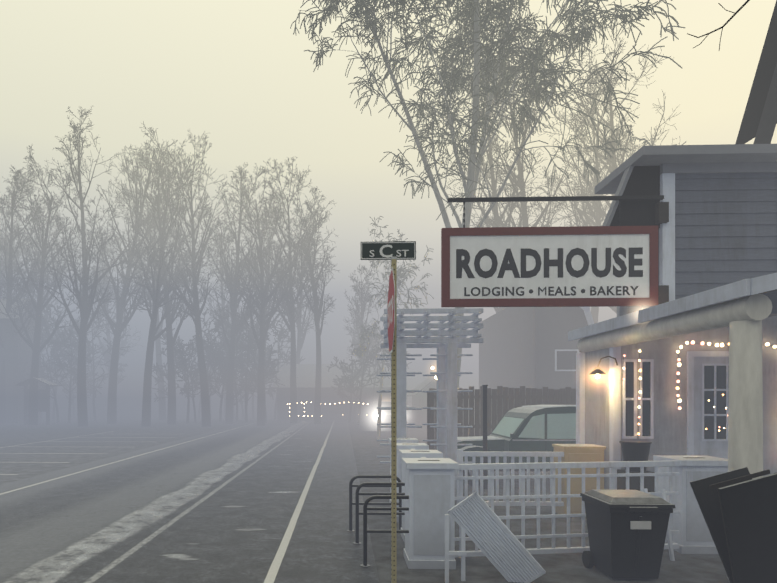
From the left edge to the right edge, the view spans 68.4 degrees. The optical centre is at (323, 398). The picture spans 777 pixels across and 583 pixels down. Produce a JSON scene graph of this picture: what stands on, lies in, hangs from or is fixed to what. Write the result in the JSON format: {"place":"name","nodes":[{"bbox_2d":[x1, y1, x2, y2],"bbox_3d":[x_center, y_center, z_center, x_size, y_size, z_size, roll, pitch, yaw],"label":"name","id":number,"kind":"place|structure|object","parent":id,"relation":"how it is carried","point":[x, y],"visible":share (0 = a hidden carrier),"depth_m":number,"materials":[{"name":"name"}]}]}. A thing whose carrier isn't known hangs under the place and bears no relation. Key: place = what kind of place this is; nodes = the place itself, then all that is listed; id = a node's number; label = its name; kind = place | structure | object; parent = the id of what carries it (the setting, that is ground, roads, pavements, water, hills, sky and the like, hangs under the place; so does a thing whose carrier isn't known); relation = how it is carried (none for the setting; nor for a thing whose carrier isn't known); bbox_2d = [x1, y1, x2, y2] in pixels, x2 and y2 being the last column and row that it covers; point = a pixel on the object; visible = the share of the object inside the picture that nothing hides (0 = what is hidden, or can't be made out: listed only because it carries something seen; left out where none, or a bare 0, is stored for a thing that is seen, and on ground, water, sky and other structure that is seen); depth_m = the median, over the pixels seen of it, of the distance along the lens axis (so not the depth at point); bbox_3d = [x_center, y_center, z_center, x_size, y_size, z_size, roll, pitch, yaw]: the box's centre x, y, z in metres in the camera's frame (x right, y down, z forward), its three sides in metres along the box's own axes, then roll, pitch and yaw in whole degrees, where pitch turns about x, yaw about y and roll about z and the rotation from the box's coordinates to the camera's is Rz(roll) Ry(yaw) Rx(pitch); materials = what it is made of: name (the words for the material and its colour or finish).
{"place":"outdoors","nodes":[
{"label":"outdoors","id":0,"kind":"place"},
{"bbox_2d":[0,413,276,484],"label":"parking lot ground","id":1,"kind":"structure","parent":0,"point":[23,466],"depth_m":28.32,"materials":[{"name":"grey asphalt"}]},
{"bbox_2d":[0,234,25,298],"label":"cottonwood tree","id":2,"kind":"object","parent":1,"relation":"on","point":[4,264],"visible":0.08,"depth_m":55.18,"materials":[{"name":"grey plant"}]},
{"bbox_2d":[0,187,48,298],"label":"cottonwood tree","id":3,"kind":"object","parent":1,"relation":"on","point":[5,227],"visible":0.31,"depth_m":53.91,"materials":[{"name":"grey plant"}]},
{"bbox_2d":[0,162,51,423],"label":"cottonwood tree","id":4,"kind":"object","parent":1,"relation":"on","point":[8,309],"visible":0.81,"depth_m":44.75,"materials":[{"name":"grey plant"}]},
{"bbox_2d":[15,377,57,424],"bbox_3d":[-21.645,0.206,42.753,2.597,3.611,1.300,0,0,2],"label":"info kiosk","id":5,"kind":"object","parent":1,"relation":"on","point":[43,400],"visible":0.81,"depth_m":42.68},
{"bbox_2d":[0,193,81,418],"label":"cottonwood tree","id":6,"kind":"object","parent":1,"relation":"on","point":[45,314],"visible":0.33,"depth_m":53.36,"materials":[{"name":"grey plant"}]},
{"bbox_2d":[22,326,70,422],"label":"brush tree","id":7,"kind":"object","parent":1,"relation":"on","point":[53,351],"visible":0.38,"depth_m":46.45,"materials":[{"name":"grey plant"}]},
{"bbox_2d":[26,297,69,387],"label":"brush tree","id":8,"kind":"object","parent":1,"relation":"on","point":[58,371],"visible":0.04,"depth_m":53.28,"materials":[{"name":"grey plant"}]},
{"bbox_2d":[0,145,98,424],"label":"cottonwood tree","id":9,"kind":"object","parent":1,"relation":"on","point":[36,347],"visible":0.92,"depth_m":42.41,"materials":[{"name":"grey plant"}]},
{"bbox_2d":[42,322,87,417],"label":"brush tree","id":10,"kind":"object","parent":1,"relation":"on","point":[73,406],"visible":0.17,"depth_m":56.56,"materials":[{"name":"grey plant"}]},
{"bbox_2d":[39,329,91,422],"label":"brush tree","id":11,"kind":"object","parent":1,"relation":"on","point":[62,366],"visible":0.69,"depth_m":45.43,"materials":[{"name":"grey plant"}]},
{"bbox_2d":[41,304,96,420],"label":"brush tree","id":12,"kind":"object","parent":1,"relation":"on","point":[57,332],"visible":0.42,"depth_m":50.55,"materials":[{"name":"grey plant"}]},
{"bbox_2d":[15,106,148,426],"bbox_3d":[-16.859,-9.020,39.970,8.556,22.103,7.855,0,0,2],"label":"cottonwood tree","id":13,"kind":"object","parent":1,"relation":"on","point":[85,301],"visible":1,"depth_m":39.70,"materials":[{"name":"grey plant"}]},
{"bbox_2d":[57,345,106,404],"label":"brush tree","id":14,"kind":"object","parent":1,"relation":"on","point":[88,387],"visible":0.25,"depth_m":51.26,"materials":[{"name":"grey plant"}]},
{"bbox_2d":[47,289,130,420],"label":"brush tree","id":15,"kind":"object","parent":1,"relation":"on","point":[97,327],"visible":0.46,"depth_m":49.78,"materials":[{"name":"grey plant"}]},
{"bbox_2d":[68,229,142,385],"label":"cottonwood tree","id":16,"kind":"object","parent":1,"relation":"on","point":[122,344],"visible":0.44,"depth_m":60.25,"materials":[{"name":"grey plant"}]},
{"bbox_2d":[95,345,128,384],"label":"brush tree","id":17,"kind":"object","parent":1,"relation":"on","point":[107,356],"visible":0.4,"depth_m":55.19,"materials":[{"name":"grey plant"}]},
{"bbox_2d":[72,141,171,423],"bbox_3d":[-15.682,-9.659,45.411,7.774,23.366,8.107,0,0,2],"label":"cottonwood tree","id":18,"kind":"object","parent":1,"relation":"on","point":[120,325],"visible":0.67,"depth_m":44.73,"materials":[{"name":"grey plant"}]},
{"bbox_2d":[113,185,190,419],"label":"cottonwood tree","id":19,"kind":"object","parent":1,"relation":"on","point":[162,409],"visible":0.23,"depth_m":51.54,"materials":[{"name":"grey plant"}]},
{"bbox_2d":[121,128,198,426],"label":"cottonwood tree","id":20,"kind":"object","parent":1,"relation":"on","point":[156,293],"visible":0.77,"depth_m":40.32,"materials":[{"name":"grey plant"}]},
{"bbox_2d":[113,121,214,424],"bbox_3d":[-11.320,-9.003,42.502,7.026,22.071,7.262,0,0,21],"label":"cottonwood tree","id":21,"kind":"object","parent":1,"relation":"on","point":[171,413],"visible":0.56,"depth_m":42.72,"materials":[{"name":"grey plant"}]},
{"bbox_2d":[152,328,191,401],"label":"brush tree","id":22,"kind":"object","parent":1,"relation":"on","point":[161,373],"visible":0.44,"depth_m":47.89,"materials":[{"name":"grey plant"}]},
{"bbox_2d":[146,129,233,426],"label":"cottonwood tree","id":23,"kind":"object","parent":1,"relation":"on","point":[195,310],"visible":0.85,"depth_m":40.43,"materials":[{"name":"grey plant"}]},
{"bbox_2d":[176,335,208,421],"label":"tree","id":24,"kind":"object","parent":1,"relation":"on","point":[190,352],"visible":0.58,"depth_m":47.39,"materials":[{"name":"grey plant"}]},
{"bbox_2d":[173,343,213,422],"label":"brush tree","id":25,"kind":"object","parent":1,"relation":"on","point":[181,364],"visible":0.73,"depth_m":45.39,"materials":[{"name":"grey plant"}]},
{"bbox_2d":[185,351,220,418],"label":"brush tree","id":26,"kind":"object","parent":1,"relation":"on","point":[199,408],"visible":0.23,"depth_m":55.37,"materials":[{"name":"grey plant"}]},
{"bbox_2d":[178,325,241,418],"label":"brush tree","id":27,"kind":"object","parent":1,"relation":"on","point":[194,357],"visible":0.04,"depth_m":55.41,"materials":[{"name":"grey plant"}]},
{"bbox_2d":[195,306,241,380],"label":"brush tree","id":28,"kind":"object","parent":1,"relation":"on","point":[215,329],"visible":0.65,"depth_m":49.89,"materials":[{"name":"grey plant"}]},
{"bbox_2d":[193,335,250,420],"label":"brush tree","id":29,"kind":"object","parent":1,"relation":"on","point":[211,388],"visible":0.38,"depth_m":49.32,"materials":[{"name":"grey plant"}]},
{"bbox_2d":[205,351,244,405],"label":"brush tree","id":30,"kind":"object","parent":1,"relation":"on","point":[217,357],"visible":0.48,"depth_m":49.00,"materials":[{"name":"grey plant"}]},
{"bbox_2d":[199,213,256,417],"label":"cottonwood tree","id":31,"kind":"object","parent":1,"relation":"on","point":[222,304],"visible":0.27,"depth_m":58.19,"materials":[{"name":"grey plant"}]},
{"bbox_2d":[213,366,244,418],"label":"brush tree","id":32,"kind":"object","parent":1,"relation":"on","point":[225,392],"visible":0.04,"depth_m":53.81,"materials":[{"name":"grey plant"}]},
{"bbox_2d":[198,162,276,423],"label":"cottonwood tree","id":33,"kind":"object","parent":1,"relation":"on","point":[235,300],"visible":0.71,"depth_m":44.32,"materials":[{"name":"grey plant"}]},
{"bbox_2d":[209,323,266,419],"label":"tree","id":34,"kind":"object","parent":1,"relation":"on","point":[226,356],"visible":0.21,"depth_m":50.96,"materials":[{"name":"grey plant"}]},
{"bbox_2d":[212,321,268,420],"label":"brush tree","id":35,"kind":"object","parent":1,"relation":"on","point":[229,335],"visible":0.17,"depth_m":50.95,"materials":[{"name":"grey plant"}]},
{"bbox_2d":[234,380,253,418],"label":"brush tree","id":36,"kind":"object","parent":1,"relation":"on","point":[241,401],"visible":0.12,"depth_m":54.72,"materials":[{"name":"grey plant"}]},
{"bbox_2d":[219,311,278,421],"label":"brush tree","id":37,"kind":"object","parent":1,"relation":"on","point":[256,325],"visible":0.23,"depth_m":47.56,"materials":[{"name":"grey plant"}]},
{"bbox_2d":[213,321,284,419],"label":"brush tree","id":38,"kind":"object","parent":1,"relation":"on","point":[271,376],"visible":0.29,"depth_m":50.82,"materials":[{"name":"grey plant"}]},
{"bbox_2d":[236,317,283,418],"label":"brush tree","id":39,"kind":"object","parent":1,"relation":"on","point":[267,352],"visible":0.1,"depth_m":54.75,"materials":[{"name":"grey plant"}]},
{"bbox_2d":[243,347,276,396],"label":"brush tree","id":40,"kind":"object","parent":1,"relation":"on","point":[268,392],"visible":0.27,"depth_m":53.47,"materials":[{"name":"grey plant"}]},
{"bbox_2d":[0,415,378,582],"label":"road","id":41,"kind":"structure","parent":0,"point":[219,507],"depth_m":9.79,"materials":[{"name":"grey asphalt"}]},
{"bbox_2d":[0,418,333,582],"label":"road markings","id":42,"kind":"object","parent":41,"relation":"on","point":[274,567],"visible":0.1,"depth_m":11.93,"materials":[{"name":"paint"}]},
{"bbox_2d":[221,305,277,422],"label":"brush tree","id":43,"kind":"object","parent":41,"relation":"on","point":[250,346],"visible":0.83,"depth_m":45.56,"materials":[{"name":"grey plant"}]},
{"bbox_2d":[206,167,309,425],"bbox_3d":[-4.342,-7.841,42.188,7.605,19.718,5.461,0,0,-28],"label":"cottonwood tree","id":44,"kind":"object","parent":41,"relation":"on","point":[264,299],"visible":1,"depth_m":42.01,"materials":[{"name":"grey plant"}]},
{"bbox_2d":[235,207,300,403],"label":"cottonwood tree","id":45,"kind":"object","parent":41,"relation":"on","point":[265,280],"visible":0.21,"depth_m":50.38,"materials":[{"name":"grey plant"}]},
{"bbox_2d":[246,316,290,379],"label":"brush tree","id":46,"kind":"object","parent":41,"relation":"on","point":[285,335],"visible":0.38,"depth_m":54.07,"materials":[{"name":"grey plant"}]},
{"bbox_2d":[251,318,303,419],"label":"brush tree","id":47,"kind":"object","parent":41,"relation":"on","point":[288,356],"visible":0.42,"depth_m":53.42,"materials":[{"name":"grey plant"}]},
{"bbox_2d":[253,156,323,422],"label":"cottonwood tree","id":48,"kind":"object","parent":41,"relation":"on","point":[289,308],"visible":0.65,"depth_m":46.64,"materials":[{"name":"grey plant"}]},
{"bbox_2d":[277,185,337,423],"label":"cottonwood tree","id":49,"kind":"object","parent":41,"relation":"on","point":[317,310],"visible":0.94,"depth_m":43.90,"materials":[{"name":"grey plant"}]},
{"bbox_2d":[272,364,390,420],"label":"building with lights","id":50,"kind":"structure","parent":41,"relation":"on","point":[335,406],"depth_m":51.05},
{"bbox_2d":[347,475,408,566],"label":"bike racks","id":51,"kind":"object","parent":41,"relation":"on","point":[400,497],"visible":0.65,"depth_m":7.82,"materials":[{"name":"metal"}]},
{"bbox_2d":[43,399,729,582],"bbox_3d":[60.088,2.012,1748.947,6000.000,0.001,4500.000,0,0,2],"label":"ground","id":52,"kind":"structure","parent":0,"point":[368,448],"depth_m":8.19,"materials":[{"name":"concrete"}]},
{"bbox_2d":[0,299,48,423],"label":"house","id":53,"kind":"structure","parent":52,"relation":"on","point":[16,352],"depth_m":44.88,"materials":[{"name":"grey"}]},
{"bbox_2d":[270,224,338,363],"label":"cottonwood tree","id":54,"kind":"object","parent":52,"relation":"on","point":[301,335],"visible":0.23,"depth_m":56.48,"materials":[{"name":"grey plant"}]},
{"bbox_2d":[327,356,374,421],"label":"tree","id":55,"kind":"object","parent":52,"relation":"on","point":[343,394],"visible":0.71,"depth_m":47.71,"materials":[{"name":"grey plant"}]},
{"bbox_2d":[334,327,390,425],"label":"tree","id":56,"kind":"object","parent":52,"relation":"on","point":[366,359],"visible":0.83,"depth_m":42.47,"materials":[{"name":"grey plant"}]},
{"bbox_2d":[343,260,382,373],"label":"cottonwood tree","id":57,"kind":"object","parent":52,"relation":"on","point":[358,317],"visible":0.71,"depth_m":52.33,"materials":[{"name":"grey plant"}]},
{"bbox_2d":[361,241,415,582],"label":"street sign","id":58,"kind":"object","parent":52,"relation":"on","point":[394,251],"visible":1,"depth_m":5.93,"materials":[{"name":"metal"}]},
{"bbox_2d":[371,401,406,429],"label":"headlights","id":59,"kind":"object","parent":52,"relation":"on","point":[385,416],"depth_m":36.12,"materials":[{"name":"white glass"}]},
{"bbox_2d":[367,333,411,409],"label":"tree","id":60,"kind":"object","parent":52,"relation":"on","point":[379,361],"visible":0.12,"depth_m":49.91,"materials":[{"name":"grey plant"}]},
{"bbox_2d":[350,216,433,438],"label":"birch tree","id":61,"kind":"object","parent":52,"relation":"on","point":[399,284],"visible":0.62,"depth_m":27.93,"materials":[{"name":"grey plant"}]},
{"bbox_2d":[377,308,482,496],"bbox_3d":[2.186,0.104,11.961,2.060,3.815,1.800,0,0,2],"label":"pergola","id":62,"kind":"object","parent":52,"relation":"on","point":[446,374],"visible":0.88,"depth_m":11.37,"materials":[{"name":"white paint"}]},
{"bbox_2d":[482,385,487,488],"bbox_3d":[3.578,0.857,12.564,0.118,2.310,0.124,0,0,2],"label":"steel post","id":63,"kind":"object","parent":52,"relation":"on","point":[484,429],"visible":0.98,"depth_m":12.52,"materials":[{"name":"black metal"}]},
{"bbox_2d":[290,0,685,399],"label":"birch tree","id":64,"kind":"object","parent":52,"relation":"on","point":[488,66],"visible":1,"depth_m":15.75,"materials":[{"name":"grey plant"}]},
{"bbox_2d":[445,491,545,582],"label":"leaning panel","id":65,"kind":"object","parent":52,"relation":"on","point":[493,538],"visible":1,"depth_m":6.17,"materials":[{"name":"white paint"}]},
{"bbox_2d":[445,46,551,312],"bbox_3d":[10.855,-10.311,36.030,6.265,24.661,6.985,0,0,10],"label":"cottonwood tree","id":66,"kind":"object","parent":52,"relation":"on","point":[493,187],"visible":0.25,"depth_m":35.90,"materials":[{"name":"grey plant"}]},
{"bbox_2d":[427,386,575,471],"bbox_3d":[5.658,0.839,15.370,5.655,2.346,0.166,0,0,2],"label":"wooden picket fence","id":67,"kind":"object","parent":52,"relation":"on","point":[502,401],"visible":0.25,"depth_m":15.34,"materials":[{"name":"wood"}]},
{"bbox_2d":[457,449,563,505],"bbox_3d":[3.183,1.442,9.676,1.790,1.140,0.090,0,0,2],"label":"baluster fence","id":68,"kind":"object","parent":52,"relation":"on","point":[461,453],"visible":0.65,"depth_m":9.65,"materials":[{"name":"white paint"}]},
{"bbox_2d":[457,405,575,486],"bbox_3d":[5.186,1.086,13.639,4.900,1.852,1.960,0,0,2],"label":"car","id":69,"kind":"object","parent":52,"relation":"on","point":[536,428],"visible":0.33,"depth_m":12.78,"materials":[{"name":"green paint"}]},
{"bbox_2d":[453,20,582,226],"bbox_3d":[11.829,-10.400,35.376,9.118,24.872,6.699,0,0,-34],"label":"cottonwood tree","id":70,"kind":"object","parent":52,"relation":"on","point":[522,206],"visible":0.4,"depth_m":34.69,"materials":[{"name":"grey plant"}]},
{"bbox_2d":[388,438,727,568],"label":"pillars","id":71,"kind":"structure","parent":52,"relation":"on","point":[428,488],"depth_m":7.01,"materials":[{"name":"paint"}]},
{"bbox_2d":[410,449,678,556],"bbox_3d":[2.215,1.382,8.040,4.411,1.140,2.427,0,0,44],"label":"railing","id":72,"kind":"object","parent":71,"relation":"attached to","point":[612,465],"visible":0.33,"depth_m":7.13,"materials":[{"name":"paint"}]},
{"bbox_2d":[552,444,605,513],"bbox_3d":[4.414,1.412,9.828,0.700,1.200,0.550,0,0,2],"label":"box","id":73,"kind":"object","parent":52,"relation":"on","point":[583,453],"visible":0.67,"depth_m":9.57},
{"bbox_2d":[537,64,642,323],"bbox_3d":[18.275,-10.005,37.138,9.085,24.055,6.843,0,0,-21],"label":"cottonwood tree","id":74,"kind":"object","parent":52,"relation":"on","point":[594,310],"visible":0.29,"depth_m":37.05,"materials":[{"name":"grey plant"}]},
{"bbox_2d":[540,8,679,313],"bbox_3d":[17.294,-10.531,34.565,7.448,25.123,8.920,0,0,27],"label":"cottonwood tree","id":75,"kind":"object","parent":52,"relation":"on","point":[612,167],"visible":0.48,"depth_m":35.06,"materials":[{"name":"grey plant"}]},
{"bbox_2d":[580,489,674,578],"bbox_3d":[3.427,1.547,6.458,0.698,0.930,0.855,0,0,2],"label":"wheelie bin","id":76,"kind":"object","parent":52,"relation":"on","point":[627,530],"visible":1,"depth_m":6.18,"materials":[{"name":"plastic"}]},
{"bbox_2d":[625,130,685,145],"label":"birch tree","id":77,"kind":"object","parent":52,"relation":"on","point":[637,138],"visible":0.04,"depth_m":20.17,"materials":[{"name":"grey plant"}]},
{"bbox_2d":[643,488,674,560],"bbox_3d":[4.221,1.592,7.138,0.250,0.884,0.261,0,0,2],"label":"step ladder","id":78,"kind":"object","parent":52,"relation":"on","point":[669,537],"visible":0.25,"depth_m":7.09,"materials":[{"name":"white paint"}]},
{"bbox_2d":[568,0,776,578],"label":"building","id":79,"kind":"structure","parent":52,"relation":"on","point":[717,253],"depth_m":8.35,"materials":[{"name":"grey wood"}]},
{"bbox_2d":[441,195,668,306],"bbox_3d":[3.373,-2.151,8.318,3.265,1.605,0.100,0,0,2],"label":"hanging sign","id":80,"kind":"object","parent":79,"relation":"attached to","point":[591,266],"visible":0.98,"depth_m":8.29,"materials":[{"name":"white wood"}]},
{"bbox_2d":[588,356,617,378],"bbox_3d":[4.570,-0.510,9.227,0.486,0.378,0.280,0,0,2],"label":"wall lamp","id":81,"kind":"object","parent":79,"relation":"attached to","point":[597,371],"visible":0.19,"depth_m":9.21,"materials":[{"name":"metal"}]},
{"bbox_2d":[622,341,776,434],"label":"string lights","id":82,"kind":"object","parent":79,"relation":"attached to","point":[716,345],"visible":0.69,"depth_m":9.18,"materials":[{"name":"glass"}]},
{"bbox_2d":[690,467,776,582],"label":"wheelie bin","id":83,"kind":"object","parent":52,"relation":"on","point":[738,507],"visible":1,"depth_m":5.04,"materials":[{"name":"black plastic"}]},
{"bbox_2d":[0,0,776,398],"label":"sky","id":84,"kind":"structure","parent":0,"point":[236,72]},
{"bbox_2d":[407,376,460,422],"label":"shed building","id":85,"kind":"structure","parent":0,"point":[419,399],"depth_m":45.74,"materials":[{"name":"white wood"}]},
{"bbox_2d":[479,307,593,405],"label":"gambrel house","id":86,"kind":"structure","parent":0,"point":[530,347],"depth_m":22.12,"materials":[{"name":"white paint"}]},
{"bbox_2d":[687,0,749,49],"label":"twig tree","id":87,"kind":"object","parent":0,"point":[738,10],"visible":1,"depth_m":3.15,"materials":[{"name":"brown plant"}]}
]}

